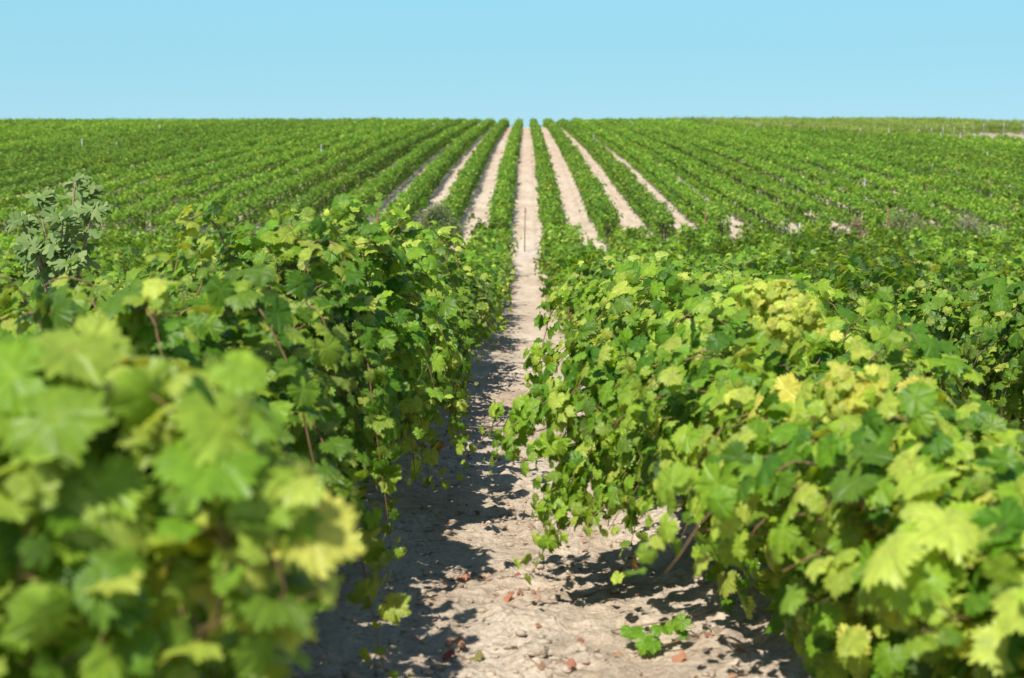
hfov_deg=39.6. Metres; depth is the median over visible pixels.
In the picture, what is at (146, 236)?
grapevine
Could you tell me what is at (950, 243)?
grapevine
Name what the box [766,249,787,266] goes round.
grapevine
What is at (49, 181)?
vine row
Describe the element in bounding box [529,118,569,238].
vine row
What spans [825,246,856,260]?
grapevine
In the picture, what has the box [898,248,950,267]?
grapevine
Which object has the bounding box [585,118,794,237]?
vine row
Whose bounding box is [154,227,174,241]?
grapevine
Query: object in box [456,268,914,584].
grapevine
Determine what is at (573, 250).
grapevine
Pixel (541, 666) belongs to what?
dead leaves
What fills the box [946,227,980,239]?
grapevine
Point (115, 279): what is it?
grapevine
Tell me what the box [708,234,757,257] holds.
grapevine
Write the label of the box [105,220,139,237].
grapevine
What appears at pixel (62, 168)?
vine row
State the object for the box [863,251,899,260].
grapevine
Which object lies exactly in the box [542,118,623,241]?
vine row
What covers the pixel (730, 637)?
dry cane
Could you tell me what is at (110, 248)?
grapevine
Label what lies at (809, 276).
grapevine
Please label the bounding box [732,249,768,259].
grapevine
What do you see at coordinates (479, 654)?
fallen leaf
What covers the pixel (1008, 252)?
grapevine
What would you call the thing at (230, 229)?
grapevine
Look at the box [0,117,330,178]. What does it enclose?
vine row
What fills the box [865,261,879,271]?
grapevine
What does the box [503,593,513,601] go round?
fallen leaf
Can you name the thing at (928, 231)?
grapevine
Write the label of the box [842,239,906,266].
grapevine
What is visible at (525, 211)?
iron rod
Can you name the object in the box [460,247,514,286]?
grapevine
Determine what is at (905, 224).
bush
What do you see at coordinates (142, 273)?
grapevine
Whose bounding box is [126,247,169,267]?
grapevine
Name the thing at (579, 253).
grapevine
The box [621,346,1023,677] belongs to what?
grapevine
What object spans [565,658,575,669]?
fallen leaf
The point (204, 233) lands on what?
grapevine
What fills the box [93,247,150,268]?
grapevine
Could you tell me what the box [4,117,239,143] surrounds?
vine row
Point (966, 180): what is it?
vine row
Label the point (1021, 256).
grapevine
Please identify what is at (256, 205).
vine row
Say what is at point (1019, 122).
vine row
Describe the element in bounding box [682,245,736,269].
grapevine
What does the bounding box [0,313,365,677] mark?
grapevine
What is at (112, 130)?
vine row
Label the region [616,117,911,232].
vine row
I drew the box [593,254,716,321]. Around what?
grapevine
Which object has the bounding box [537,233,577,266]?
grapevine
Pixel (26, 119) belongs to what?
vine row
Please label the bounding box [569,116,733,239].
vine row
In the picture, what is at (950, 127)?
vine row
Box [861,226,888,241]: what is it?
grapevine
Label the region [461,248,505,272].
grapevine
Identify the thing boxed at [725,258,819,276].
grapevine
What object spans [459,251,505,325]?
grapevine
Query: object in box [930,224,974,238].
grapevine
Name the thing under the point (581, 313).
grapevine
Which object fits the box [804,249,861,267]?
grapevine
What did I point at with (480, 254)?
grapevine
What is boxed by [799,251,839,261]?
grapevine
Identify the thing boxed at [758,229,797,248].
grapevine
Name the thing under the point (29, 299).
grapevine
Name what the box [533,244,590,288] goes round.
grapevine
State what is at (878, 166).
vine row
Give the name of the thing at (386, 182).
vine row
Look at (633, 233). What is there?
grapevine
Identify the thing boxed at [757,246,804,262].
grapevine
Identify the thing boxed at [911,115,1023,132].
vine row
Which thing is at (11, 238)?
grapevine
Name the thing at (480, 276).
grapevine
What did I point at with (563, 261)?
grapevine
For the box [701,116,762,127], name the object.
vine row
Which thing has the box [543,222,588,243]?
grapevine
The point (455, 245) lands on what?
grapevine
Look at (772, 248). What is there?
grapevine
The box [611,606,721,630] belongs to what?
dry cane
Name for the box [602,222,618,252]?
grapevine
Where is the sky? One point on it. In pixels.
(539, 60)
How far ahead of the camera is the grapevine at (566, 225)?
53.69 m
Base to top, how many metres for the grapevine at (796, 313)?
1.547 m
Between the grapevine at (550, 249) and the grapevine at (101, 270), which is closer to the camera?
the grapevine at (101, 270)
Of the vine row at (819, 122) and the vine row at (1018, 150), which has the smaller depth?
the vine row at (1018, 150)
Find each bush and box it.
[413,200,468,247]
[843,215,867,241]
[878,209,931,232]
[949,210,990,234]
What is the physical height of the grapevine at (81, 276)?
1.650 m
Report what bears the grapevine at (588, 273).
on the ground
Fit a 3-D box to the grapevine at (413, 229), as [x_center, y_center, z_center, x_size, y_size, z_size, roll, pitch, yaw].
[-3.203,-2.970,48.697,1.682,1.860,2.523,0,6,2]
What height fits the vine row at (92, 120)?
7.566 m
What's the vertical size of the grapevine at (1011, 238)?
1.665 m
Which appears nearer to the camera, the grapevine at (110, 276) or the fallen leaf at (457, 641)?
the fallen leaf at (457, 641)
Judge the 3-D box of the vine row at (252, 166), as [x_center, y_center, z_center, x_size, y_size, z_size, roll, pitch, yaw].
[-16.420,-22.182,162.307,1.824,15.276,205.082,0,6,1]
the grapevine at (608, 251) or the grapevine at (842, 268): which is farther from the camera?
the grapevine at (608, 251)
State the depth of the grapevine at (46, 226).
52.57 m
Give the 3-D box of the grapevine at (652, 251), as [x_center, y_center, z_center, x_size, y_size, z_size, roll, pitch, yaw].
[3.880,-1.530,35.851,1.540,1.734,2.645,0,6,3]
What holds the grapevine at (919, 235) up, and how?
on the ground
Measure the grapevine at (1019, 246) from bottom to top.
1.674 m
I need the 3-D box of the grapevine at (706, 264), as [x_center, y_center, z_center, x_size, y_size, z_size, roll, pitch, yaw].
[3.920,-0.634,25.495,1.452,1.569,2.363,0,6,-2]
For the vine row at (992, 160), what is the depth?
109.99 m
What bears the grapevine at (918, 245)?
on the ground
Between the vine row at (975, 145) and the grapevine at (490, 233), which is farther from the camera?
the vine row at (975, 145)
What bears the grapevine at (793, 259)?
on the ground
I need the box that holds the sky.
[0,0,1023,126]
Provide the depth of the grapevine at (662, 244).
39.60 m
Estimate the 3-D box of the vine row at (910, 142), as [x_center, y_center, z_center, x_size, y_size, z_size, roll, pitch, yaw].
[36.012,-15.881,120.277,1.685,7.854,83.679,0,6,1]
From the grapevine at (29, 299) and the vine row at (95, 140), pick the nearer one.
the grapevine at (29, 299)
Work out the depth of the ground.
7.07 m
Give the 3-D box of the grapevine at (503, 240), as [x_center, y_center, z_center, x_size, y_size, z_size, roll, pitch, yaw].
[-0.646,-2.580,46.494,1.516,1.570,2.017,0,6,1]
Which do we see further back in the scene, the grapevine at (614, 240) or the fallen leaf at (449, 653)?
the grapevine at (614, 240)
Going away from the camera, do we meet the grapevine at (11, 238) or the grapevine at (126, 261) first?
the grapevine at (126, 261)
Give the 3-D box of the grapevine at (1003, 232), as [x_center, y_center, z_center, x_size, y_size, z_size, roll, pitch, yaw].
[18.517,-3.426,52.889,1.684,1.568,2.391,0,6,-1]
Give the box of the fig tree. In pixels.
[5,172,113,293]
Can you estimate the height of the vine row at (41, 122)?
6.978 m
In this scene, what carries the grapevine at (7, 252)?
on the ground
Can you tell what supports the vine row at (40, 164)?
on the ground
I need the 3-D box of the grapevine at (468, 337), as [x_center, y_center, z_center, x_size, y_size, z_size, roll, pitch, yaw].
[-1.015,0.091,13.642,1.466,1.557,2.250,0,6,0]
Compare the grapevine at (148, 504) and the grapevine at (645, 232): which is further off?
the grapevine at (645, 232)
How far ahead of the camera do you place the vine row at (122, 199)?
87.89 m
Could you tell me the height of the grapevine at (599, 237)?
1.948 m
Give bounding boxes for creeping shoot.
[619,613,705,655]
[705,561,745,616]
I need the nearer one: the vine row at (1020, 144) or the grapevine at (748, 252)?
the grapevine at (748, 252)
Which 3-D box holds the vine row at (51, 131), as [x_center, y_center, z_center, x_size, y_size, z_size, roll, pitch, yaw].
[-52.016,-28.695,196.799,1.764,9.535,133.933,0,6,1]
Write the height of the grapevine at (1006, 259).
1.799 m
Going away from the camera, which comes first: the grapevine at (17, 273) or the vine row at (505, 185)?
the grapevine at (17, 273)
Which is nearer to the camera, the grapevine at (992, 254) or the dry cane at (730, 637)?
the dry cane at (730, 637)
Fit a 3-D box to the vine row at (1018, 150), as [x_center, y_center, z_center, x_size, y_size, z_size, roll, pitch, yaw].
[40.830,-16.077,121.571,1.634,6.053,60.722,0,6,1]
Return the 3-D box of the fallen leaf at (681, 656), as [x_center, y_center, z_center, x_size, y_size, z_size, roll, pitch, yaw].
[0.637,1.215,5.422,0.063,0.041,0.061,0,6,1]
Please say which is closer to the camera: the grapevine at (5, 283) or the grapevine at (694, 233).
the grapevine at (5, 283)
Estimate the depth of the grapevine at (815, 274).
15.72 m
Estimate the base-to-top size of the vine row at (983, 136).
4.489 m
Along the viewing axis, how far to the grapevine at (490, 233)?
47.57 m
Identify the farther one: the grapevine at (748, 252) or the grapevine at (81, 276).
the grapevine at (748, 252)
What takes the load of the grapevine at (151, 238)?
on the ground
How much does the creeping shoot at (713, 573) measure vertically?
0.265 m
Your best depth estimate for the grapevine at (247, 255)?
17.17 m
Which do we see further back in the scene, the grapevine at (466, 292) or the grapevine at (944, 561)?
the grapevine at (466, 292)
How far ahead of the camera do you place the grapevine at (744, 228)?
52.76 m
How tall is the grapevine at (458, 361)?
1.841 m
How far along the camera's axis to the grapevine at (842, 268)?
14.11 m
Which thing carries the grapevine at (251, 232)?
on the ground
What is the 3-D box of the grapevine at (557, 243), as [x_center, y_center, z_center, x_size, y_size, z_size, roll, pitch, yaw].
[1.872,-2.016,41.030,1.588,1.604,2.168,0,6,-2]
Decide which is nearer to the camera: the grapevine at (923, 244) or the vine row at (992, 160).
the grapevine at (923, 244)
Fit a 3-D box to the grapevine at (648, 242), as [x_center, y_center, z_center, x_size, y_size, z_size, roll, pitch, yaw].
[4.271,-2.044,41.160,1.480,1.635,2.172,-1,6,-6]
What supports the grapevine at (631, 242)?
on the ground
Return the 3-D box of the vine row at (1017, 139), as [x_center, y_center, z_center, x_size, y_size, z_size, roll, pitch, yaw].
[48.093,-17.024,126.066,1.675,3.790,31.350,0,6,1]
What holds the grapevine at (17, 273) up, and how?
on the ground
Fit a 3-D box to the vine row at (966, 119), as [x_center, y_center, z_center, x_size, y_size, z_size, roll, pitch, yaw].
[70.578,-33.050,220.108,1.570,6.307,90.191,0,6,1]
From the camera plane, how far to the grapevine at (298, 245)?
6.33 m
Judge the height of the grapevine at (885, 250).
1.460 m
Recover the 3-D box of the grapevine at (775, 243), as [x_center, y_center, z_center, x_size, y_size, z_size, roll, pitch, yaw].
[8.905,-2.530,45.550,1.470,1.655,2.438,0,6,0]
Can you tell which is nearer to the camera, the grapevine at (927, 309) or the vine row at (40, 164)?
the grapevine at (927, 309)
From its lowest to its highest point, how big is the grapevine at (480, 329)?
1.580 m
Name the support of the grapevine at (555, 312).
on the ground
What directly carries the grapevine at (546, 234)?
on the ground
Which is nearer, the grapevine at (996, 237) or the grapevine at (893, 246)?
the grapevine at (893, 246)
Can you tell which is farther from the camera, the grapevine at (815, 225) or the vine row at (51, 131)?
the vine row at (51, 131)
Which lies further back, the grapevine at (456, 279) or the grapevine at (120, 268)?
the grapevine at (120, 268)
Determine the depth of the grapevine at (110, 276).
13.47 m
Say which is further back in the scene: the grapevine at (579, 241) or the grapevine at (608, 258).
the grapevine at (579, 241)
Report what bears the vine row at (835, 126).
on the ground
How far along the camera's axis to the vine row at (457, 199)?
86.31 m
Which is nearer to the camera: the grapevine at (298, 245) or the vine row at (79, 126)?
the grapevine at (298, 245)
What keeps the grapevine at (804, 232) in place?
on the ground
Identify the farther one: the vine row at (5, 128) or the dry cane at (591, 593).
the vine row at (5, 128)
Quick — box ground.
[1,127,1023,677]
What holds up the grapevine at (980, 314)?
on the ground
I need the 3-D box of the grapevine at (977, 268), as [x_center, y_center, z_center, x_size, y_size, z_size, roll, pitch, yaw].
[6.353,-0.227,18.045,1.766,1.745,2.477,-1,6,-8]
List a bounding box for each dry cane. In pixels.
[577,579,661,597]
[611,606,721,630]
[702,623,749,655]
[704,632,755,650]
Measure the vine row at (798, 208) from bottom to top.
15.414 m
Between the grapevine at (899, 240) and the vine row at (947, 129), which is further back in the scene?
the vine row at (947, 129)
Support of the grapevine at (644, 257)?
on the ground
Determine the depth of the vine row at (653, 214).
80.52 m
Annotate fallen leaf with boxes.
[441,649,455,661]
[444,635,466,648]
[457,572,469,582]
[469,650,484,660]
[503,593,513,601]
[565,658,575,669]
[671,650,686,661]
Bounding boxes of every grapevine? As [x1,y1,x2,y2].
[0,232,43,252]
[0,237,13,249]
[0,242,40,294]
[0,242,414,677]
[0,250,15,267]
[0,262,328,677]
[0,276,113,317]
[0,280,42,334]
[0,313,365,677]
[2,254,120,286]
[6,264,84,282]
[11,223,51,234]
[30,192,428,580]
[72,235,112,249]
[76,246,139,268]
[79,241,119,258]
[80,253,150,283]
[91,258,112,283]
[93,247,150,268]
[94,262,211,295]
[96,277,126,292]
[97,229,116,240]
[99,229,124,241]
[99,237,121,248]
[101,238,132,249]
[101,257,136,270]
[104,234,152,247]
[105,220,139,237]
[107,261,172,279]
[108,245,139,254]
[123,231,162,245]
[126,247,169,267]
[127,239,172,254]
[132,225,163,240]
[133,245,166,258]
[139,271,211,294]
[144,235,199,250]
[144,238,177,247]
[149,257,244,290]
[154,217,185,240]
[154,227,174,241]
[189,250,270,272]
[198,230,219,245]
[199,230,219,245]
[208,222,248,234]
[217,192,472,499]
[222,220,260,236]
[242,231,257,237]
[271,228,475,489]
[338,227,368,239]
[352,239,473,382]
[394,227,439,247]
[397,236,444,248]
[398,259,486,414]
[418,226,445,247]
[421,246,477,385]
[427,250,515,351]
[433,274,482,386]
[440,257,494,355]
[450,244,510,328]
[450,250,508,343]
[451,249,488,257]
[452,241,506,272]
[452,255,503,298]
[455,249,508,291]
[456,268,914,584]
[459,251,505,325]
[460,237,511,274]
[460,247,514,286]
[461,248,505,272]
[465,276,506,361]
[466,236,501,246]
[467,242,509,282]
[468,212,503,235]
[470,228,513,250]
[470,254,514,299]
[473,226,521,260]
[477,229,516,256]
[478,237,510,270]
[478,287,502,343]
[479,236,513,268]
[522,261,864,425]
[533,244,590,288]
[534,249,560,286]
[535,240,568,276]
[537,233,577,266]
[537,240,577,283]
[537,250,605,327]
[538,222,575,247]
[538,233,567,254]
[541,242,610,298]
[542,231,585,244]
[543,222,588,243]
[543,248,594,277]
[543,251,623,337]
[543,256,603,316]
[551,242,590,250]
[551,247,613,277]
[551,267,607,330]
[551,273,593,361]
[553,251,604,286]
[554,237,582,245]
[554,245,604,256]
[556,255,678,364]
[556,272,581,333]
[558,232,606,249]
[560,255,681,342]
[561,253,615,271]
[561,253,765,413]
[563,278,985,646]
[573,269,678,323]
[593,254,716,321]
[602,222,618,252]
[609,229,642,252]
[612,228,655,253]
[613,224,654,254]
[620,235,660,258]
[621,239,660,259]
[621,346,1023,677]
[630,237,679,265]
[633,240,671,252]
[637,245,683,264]
[639,245,691,264]
[640,251,767,290]
[641,244,687,264]
[665,246,723,265]
[666,218,718,243]
[668,228,696,245]
[669,254,720,270]
[676,225,724,246]
[678,231,711,247]
[680,229,716,241]
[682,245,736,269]
[684,230,721,251]
[690,233,732,247]
[692,251,755,272]
[696,248,757,259]
[696,258,740,268]
[704,241,740,247]
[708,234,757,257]
[720,248,760,260]
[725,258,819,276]
[732,223,772,243]
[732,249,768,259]
[734,256,787,269]
[737,243,787,259]
[744,230,780,248]
[753,252,817,278]
[756,256,777,262]
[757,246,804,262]
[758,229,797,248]
[759,229,791,251]
[766,233,807,251]
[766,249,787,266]
[776,251,832,265]
[777,232,834,257]
[779,419,1023,677]
[785,264,842,283]
[787,233,842,257]
[795,239,834,254]
[796,221,830,233]
[798,226,829,241]
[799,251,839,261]
[802,252,882,324]
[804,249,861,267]
[814,242,930,323]
[817,225,862,247]
[820,226,856,241]
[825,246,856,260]
[834,238,876,255]
[834,259,977,389]
[836,245,881,260]
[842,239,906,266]
[851,239,881,250]
[856,241,895,255]
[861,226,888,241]
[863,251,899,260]
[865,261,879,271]
[868,245,907,261]
[870,227,900,246]
[871,244,912,255]
[878,230,931,249]
[881,247,907,255]
[883,229,917,248]
[884,272,1019,415]
[897,221,954,248]
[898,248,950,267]
[903,246,943,257]
[903,249,1014,288]
[906,264,929,283]
[908,239,991,272]
[914,237,954,254]
[923,226,945,237]
[926,231,973,253]
[926,275,1023,430]
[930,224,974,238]
[935,237,971,253]
[939,244,987,257]
[942,227,996,251]
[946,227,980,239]
[949,246,1014,257]
[950,250,1022,289]
[957,293,1023,429]
[958,233,1015,252]
[959,231,989,239]
[972,232,1001,243]
[985,256,1011,270]
[986,248,1022,260]
[987,226,1023,239]
[988,251,1023,265]
[989,243,1023,256]
[991,256,1023,285]
[998,242,1020,262]
[999,234,1023,252]
[1006,228,1023,237]
[1011,254,1023,272]
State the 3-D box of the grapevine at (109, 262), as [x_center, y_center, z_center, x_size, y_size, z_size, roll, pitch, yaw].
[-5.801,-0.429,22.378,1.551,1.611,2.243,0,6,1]
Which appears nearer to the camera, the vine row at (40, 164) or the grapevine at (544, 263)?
the grapevine at (544, 263)
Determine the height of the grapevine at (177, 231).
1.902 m
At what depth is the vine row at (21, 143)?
139.57 m
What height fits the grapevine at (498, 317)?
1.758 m
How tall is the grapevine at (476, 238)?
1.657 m
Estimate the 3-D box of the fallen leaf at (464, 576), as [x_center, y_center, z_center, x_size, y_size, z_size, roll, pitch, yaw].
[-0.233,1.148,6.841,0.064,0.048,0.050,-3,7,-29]
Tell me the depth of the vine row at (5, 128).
195.22 m
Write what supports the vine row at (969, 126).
on the ground
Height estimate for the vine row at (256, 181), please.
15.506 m
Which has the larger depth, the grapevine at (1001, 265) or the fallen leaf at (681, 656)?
the grapevine at (1001, 265)
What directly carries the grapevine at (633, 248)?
on the ground
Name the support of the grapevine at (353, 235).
on the ground
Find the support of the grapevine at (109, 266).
on the ground
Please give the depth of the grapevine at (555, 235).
48.69 m
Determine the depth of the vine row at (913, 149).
107.16 m
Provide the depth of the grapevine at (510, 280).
32.50 m
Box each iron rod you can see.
[523,208,526,251]
[886,208,888,228]
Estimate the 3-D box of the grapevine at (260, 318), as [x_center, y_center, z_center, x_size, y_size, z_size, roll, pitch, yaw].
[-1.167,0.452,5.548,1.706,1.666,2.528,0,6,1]
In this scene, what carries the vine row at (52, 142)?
on the ground
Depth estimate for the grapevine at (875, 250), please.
31.98 m
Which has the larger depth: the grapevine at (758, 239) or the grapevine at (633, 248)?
the grapevine at (758, 239)
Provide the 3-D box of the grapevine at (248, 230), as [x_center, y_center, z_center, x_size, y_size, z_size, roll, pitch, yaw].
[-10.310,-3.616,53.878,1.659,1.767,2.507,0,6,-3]
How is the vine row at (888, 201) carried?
on the ground
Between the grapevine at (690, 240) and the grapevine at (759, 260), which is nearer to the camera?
the grapevine at (759, 260)
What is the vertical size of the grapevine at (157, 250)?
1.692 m
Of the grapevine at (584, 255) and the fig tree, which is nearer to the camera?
the fig tree
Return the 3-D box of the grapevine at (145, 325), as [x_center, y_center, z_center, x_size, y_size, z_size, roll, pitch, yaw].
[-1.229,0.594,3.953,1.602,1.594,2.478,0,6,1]
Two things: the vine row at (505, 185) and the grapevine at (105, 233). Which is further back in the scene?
the vine row at (505, 185)
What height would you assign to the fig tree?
2.253 m
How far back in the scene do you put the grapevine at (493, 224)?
53.18 m
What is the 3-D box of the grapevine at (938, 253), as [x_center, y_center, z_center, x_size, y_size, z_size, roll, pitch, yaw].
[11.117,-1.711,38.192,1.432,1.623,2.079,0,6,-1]
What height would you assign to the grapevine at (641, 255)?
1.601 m
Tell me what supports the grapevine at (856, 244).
on the ground
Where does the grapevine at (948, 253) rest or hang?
on the ground
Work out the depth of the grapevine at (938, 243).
44.34 m
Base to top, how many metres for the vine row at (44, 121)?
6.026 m
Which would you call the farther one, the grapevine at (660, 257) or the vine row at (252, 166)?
the vine row at (252, 166)
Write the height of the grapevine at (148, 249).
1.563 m
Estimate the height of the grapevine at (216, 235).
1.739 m
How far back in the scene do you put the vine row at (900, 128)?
174.45 m
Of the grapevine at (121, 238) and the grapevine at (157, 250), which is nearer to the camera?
the grapevine at (157, 250)
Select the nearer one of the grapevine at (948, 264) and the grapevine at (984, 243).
the grapevine at (948, 264)
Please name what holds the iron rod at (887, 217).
on the ground
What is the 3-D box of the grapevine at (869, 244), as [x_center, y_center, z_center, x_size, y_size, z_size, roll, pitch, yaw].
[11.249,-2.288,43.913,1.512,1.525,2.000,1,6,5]
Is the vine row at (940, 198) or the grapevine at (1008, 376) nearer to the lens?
the grapevine at (1008, 376)
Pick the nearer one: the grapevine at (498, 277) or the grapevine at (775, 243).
the grapevine at (498, 277)
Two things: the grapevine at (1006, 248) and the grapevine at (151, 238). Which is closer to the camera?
the grapevine at (1006, 248)
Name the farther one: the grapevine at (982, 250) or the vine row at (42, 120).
the vine row at (42, 120)
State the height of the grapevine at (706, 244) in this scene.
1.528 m
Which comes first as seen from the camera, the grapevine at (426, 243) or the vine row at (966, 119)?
the grapevine at (426, 243)
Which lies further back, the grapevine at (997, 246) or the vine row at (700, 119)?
the vine row at (700, 119)
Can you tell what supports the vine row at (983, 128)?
on the ground
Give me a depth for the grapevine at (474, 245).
40.06 m
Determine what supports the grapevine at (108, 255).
on the ground
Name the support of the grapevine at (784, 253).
on the ground
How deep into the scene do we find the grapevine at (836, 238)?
47.92 m
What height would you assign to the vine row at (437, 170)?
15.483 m
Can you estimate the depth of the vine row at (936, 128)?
173.26 m
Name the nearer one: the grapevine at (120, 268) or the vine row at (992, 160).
the grapevine at (120, 268)
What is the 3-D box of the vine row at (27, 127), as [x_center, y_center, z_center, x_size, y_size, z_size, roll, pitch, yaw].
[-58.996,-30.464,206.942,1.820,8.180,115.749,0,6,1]
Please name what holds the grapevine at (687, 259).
on the ground
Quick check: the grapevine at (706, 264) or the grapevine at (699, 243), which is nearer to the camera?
the grapevine at (706, 264)
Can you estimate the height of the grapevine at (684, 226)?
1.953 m
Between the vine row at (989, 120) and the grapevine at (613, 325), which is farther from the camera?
the vine row at (989, 120)
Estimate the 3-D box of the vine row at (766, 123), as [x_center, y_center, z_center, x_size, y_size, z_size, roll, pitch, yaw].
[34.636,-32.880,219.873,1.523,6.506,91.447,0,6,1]
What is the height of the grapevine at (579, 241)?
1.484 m
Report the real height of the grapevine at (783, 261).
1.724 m
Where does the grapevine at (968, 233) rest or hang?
on the ground
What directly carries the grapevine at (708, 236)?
on the ground
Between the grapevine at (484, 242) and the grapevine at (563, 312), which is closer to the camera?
the grapevine at (563, 312)
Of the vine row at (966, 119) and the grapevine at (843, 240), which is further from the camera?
the vine row at (966, 119)
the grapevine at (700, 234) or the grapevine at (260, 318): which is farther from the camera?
the grapevine at (700, 234)
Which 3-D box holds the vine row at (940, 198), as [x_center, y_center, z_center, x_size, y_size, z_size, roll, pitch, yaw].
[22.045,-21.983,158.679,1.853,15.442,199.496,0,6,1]
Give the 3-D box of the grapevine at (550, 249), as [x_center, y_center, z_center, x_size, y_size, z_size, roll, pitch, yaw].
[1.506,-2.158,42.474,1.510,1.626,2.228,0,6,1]
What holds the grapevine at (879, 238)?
on the ground
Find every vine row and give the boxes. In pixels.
[0,116,273,154]
[0,116,354,196]
[0,116,381,224]
[0,117,113,123]
[0,117,120,126]
[0,117,148,127]
[0,117,170,129]
[0,117,191,137]
[0,117,212,137]
[0,117,247,142]
[0,117,314,173]
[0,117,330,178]
[0,117,398,234]
[0,118,124,125]
[0,118,190,136]
[0,118,253,151]
[0,118,285,156]
[0,118,307,163]
[0,118,342,188]
[0,118,368,210]
[2,118,60,122]
[2,118,165,129]
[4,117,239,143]
[12,118,86,122]
[35,117,410,229]
[98,117,426,235]
[142,117,441,232]
[207,117,450,236]
[256,117,467,231]
[320,118,481,229]
[370,117,496,238]
[440,117,510,222]
[485,117,523,234]
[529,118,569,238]
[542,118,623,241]
[556,118,677,240]
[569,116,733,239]
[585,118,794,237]
[598,117,848,235]
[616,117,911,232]
[632,117,959,230]
[642,116,1019,235]
[656,116,1023,230]
[680,115,715,122]
[681,119,1023,211]
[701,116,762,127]
[711,115,792,128]
[720,119,1023,202]
[726,116,825,129]
[747,116,862,135]
[760,116,891,136]
[763,124,1023,188]
[765,115,920,138]
[776,116,933,135]
[792,116,944,135]
[797,116,954,135]
[798,126,1023,174]
[821,116,965,135]
[829,128,1023,168]
[840,116,975,136]
[848,117,985,133]
[863,116,1004,133]
[864,129,1023,164]
[877,117,1023,134]
[894,128,1023,157]
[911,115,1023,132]
[915,115,1023,127]
[922,116,1022,130]
[925,132,1023,155]
[929,117,1020,122]
[963,130,1023,148]
[994,132,1023,148]
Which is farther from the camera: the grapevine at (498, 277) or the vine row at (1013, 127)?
the vine row at (1013, 127)
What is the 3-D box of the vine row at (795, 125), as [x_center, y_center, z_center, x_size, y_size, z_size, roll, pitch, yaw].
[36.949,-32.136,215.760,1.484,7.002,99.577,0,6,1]
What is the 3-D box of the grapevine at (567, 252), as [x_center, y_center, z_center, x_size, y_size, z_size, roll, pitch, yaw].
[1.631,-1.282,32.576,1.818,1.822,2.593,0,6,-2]
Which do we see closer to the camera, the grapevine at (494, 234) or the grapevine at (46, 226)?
the grapevine at (494, 234)
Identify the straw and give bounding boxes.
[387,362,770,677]
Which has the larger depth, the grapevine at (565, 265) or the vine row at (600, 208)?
the vine row at (600, 208)
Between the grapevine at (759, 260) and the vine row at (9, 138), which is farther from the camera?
the vine row at (9, 138)
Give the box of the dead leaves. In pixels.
[291,314,743,677]
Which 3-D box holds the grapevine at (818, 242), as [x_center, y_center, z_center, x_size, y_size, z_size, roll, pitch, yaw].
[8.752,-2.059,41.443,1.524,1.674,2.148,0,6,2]
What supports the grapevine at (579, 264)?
on the ground
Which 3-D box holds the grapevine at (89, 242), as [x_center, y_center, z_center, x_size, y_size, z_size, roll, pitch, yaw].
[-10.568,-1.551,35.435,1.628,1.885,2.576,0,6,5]
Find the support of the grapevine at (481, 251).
on the ground
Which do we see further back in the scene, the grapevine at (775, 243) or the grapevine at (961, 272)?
the grapevine at (775, 243)
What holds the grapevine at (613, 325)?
on the ground
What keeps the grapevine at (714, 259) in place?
on the ground
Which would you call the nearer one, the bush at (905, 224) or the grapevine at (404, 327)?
the grapevine at (404, 327)
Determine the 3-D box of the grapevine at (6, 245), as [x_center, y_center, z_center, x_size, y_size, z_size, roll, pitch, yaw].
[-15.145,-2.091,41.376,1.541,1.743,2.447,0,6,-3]
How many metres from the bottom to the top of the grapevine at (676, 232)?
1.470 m
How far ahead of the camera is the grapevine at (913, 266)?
21.32 m
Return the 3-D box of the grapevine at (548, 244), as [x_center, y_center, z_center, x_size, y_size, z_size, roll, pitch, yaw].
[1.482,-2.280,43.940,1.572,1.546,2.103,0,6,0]
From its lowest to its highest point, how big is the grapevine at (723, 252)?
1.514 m
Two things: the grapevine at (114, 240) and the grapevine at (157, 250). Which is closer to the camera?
the grapevine at (157, 250)
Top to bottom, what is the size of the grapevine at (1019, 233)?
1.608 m
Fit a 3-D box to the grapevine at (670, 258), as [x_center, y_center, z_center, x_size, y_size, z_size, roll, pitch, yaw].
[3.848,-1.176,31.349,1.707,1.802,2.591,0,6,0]
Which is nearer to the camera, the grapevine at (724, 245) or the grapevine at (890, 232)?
the grapevine at (724, 245)
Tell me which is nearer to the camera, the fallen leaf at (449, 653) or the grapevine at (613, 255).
the fallen leaf at (449, 653)
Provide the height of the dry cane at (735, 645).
0.028 m
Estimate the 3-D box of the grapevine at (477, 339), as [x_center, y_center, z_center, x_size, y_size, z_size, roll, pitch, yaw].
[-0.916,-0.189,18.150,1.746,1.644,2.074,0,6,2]
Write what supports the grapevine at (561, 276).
on the ground
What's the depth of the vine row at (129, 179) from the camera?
90.83 m
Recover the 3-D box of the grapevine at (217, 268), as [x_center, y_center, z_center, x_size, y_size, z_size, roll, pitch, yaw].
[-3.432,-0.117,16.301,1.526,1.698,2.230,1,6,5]
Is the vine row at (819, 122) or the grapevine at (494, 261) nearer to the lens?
the grapevine at (494, 261)
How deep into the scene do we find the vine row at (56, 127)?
179.55 m
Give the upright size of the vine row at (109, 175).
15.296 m
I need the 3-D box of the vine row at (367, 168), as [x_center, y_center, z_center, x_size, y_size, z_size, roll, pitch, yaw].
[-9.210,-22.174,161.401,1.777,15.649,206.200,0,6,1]
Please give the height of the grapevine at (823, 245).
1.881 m
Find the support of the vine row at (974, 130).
on the ground
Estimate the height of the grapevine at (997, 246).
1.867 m
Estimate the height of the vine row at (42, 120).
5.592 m
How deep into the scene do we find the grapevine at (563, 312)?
20.15 m
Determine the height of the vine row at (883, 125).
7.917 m
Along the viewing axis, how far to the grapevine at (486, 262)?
19.52 m
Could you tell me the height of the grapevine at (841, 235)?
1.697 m
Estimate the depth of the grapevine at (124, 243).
46.00 m
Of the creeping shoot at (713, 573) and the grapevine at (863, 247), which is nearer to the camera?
the creeping shoot at (713, 573)

